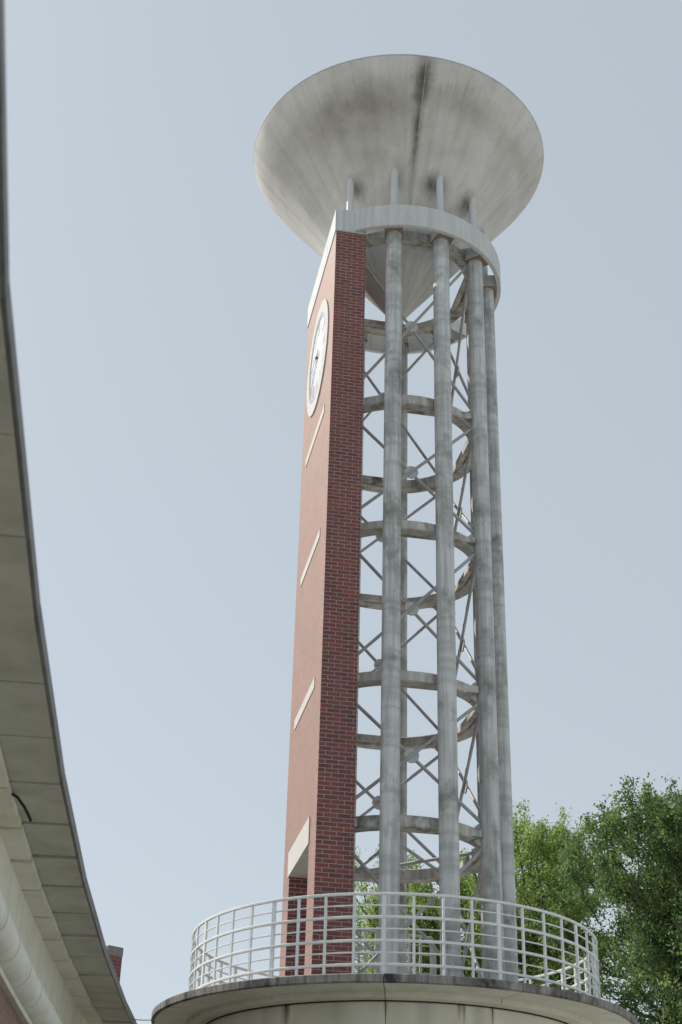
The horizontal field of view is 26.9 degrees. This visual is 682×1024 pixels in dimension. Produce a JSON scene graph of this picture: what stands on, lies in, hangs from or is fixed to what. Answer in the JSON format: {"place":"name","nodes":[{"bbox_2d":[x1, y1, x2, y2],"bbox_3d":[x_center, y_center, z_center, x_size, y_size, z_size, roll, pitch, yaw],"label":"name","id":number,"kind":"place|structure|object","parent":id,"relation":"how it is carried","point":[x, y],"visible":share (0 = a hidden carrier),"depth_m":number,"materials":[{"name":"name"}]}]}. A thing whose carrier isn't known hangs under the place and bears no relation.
{"place":"outdoors","nodes":[
{"label":"outdoors","id":0,"kind":"place"},
{"bbox_2d":[4,0,681,1023],"label":"sky","id":1,"kind":"structure","parent":0,"point":[160,301],"materials":[{"name":"blue"}]},
{"label":"ground","id":2,"kind":"structure","parent":0,"visible":0},
{"bbox_2d":[0,0,136,1023],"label":"curved building","id":3,"kind":"structure","parent":2,"relation":"on","point":[56,966],"depth_m":12.06,"materials":[{"name":"concrete"}]},
{"bbox_2d":[12,792,31,821],"bbox_3d":[-2.623,2.405,11.636,0.310,0.302,0.037,-18,-35,30],"label":"hanging strap","id":4,"kind":"object","parent":3,"relation":"hanging from","point":[17,797],"visible":0.93,"depth_m":11.60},
{"bbox_2d":[106,945,123,981],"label":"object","id":5,"kind":"structure","parent":3,"relation":"on","point":[115,954],"depth_m":29.23,"materials":[{"name":"brick"}]},
{"bbox_2d":[151,973,637,1023],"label":"round building","id":6,"kind":"structure","parent":2,"relation":"on","point":[368,998],"depth_m":18.56,"materials":[{"name":"concrete"}]},
{"bbox_2d":[188,892,600,998],"bbox_3d":[0.784,7.078,21.311,6.153,1.156,6.153,2,-30,0],"label":"round railing","id":7,"kind":"object","parent":6,"relation":"on","point":[499,948],"visible":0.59,"depth_m":19.13,"materials":[{"name":"white metal"}]},
{"bbox_2d":[254,54,543,981],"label":"clock tower","id":8,"kind":"structure","parent":6,"relation":"on","point":[396,188],"depth_m":24.69,"materials":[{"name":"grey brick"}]},
{"bbox_2d":[355,929,436,974],"bbox_3d":[0.819,11.852,25.926,1.908,8.424,3.869,-1,-30,5],"label":"landing railing","id":9,"kind":"object","parent":2,"relation":"on","point":[433,971],"visible":0.22,"depth_m":26.29,"materials":[{"name":"grey paint"}]},
{"bbox_2d":[355,845,481,977],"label":"broadleaf tree","id":10,"kind":"object","parent":2,"relation":"on","point":[420,900],"visible":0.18,"depth_m":40.45,"materials":[{"name":"green plant"}]},
{"bbox_2d":[438,797,621,1000],"bbox_3d":[5.224,15.306,38.677,5.552,15.322,6.174,2,-30,0],"label":"broadleaf tree","id":11,"kind":"object","parent":2,"relation":"on","point":[537,846],"visible":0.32,"depth_m":39.68,"materials":[{"name":"green plant"}]},
{"bbox_2d":[518,772,681,1023],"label":"broadleaf tree","id":12,"kind":"object","parent":2,"relation":"on","point":[653,927],"visible":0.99,"depth_m":34.25,"materials":[{"name":"green plant"}]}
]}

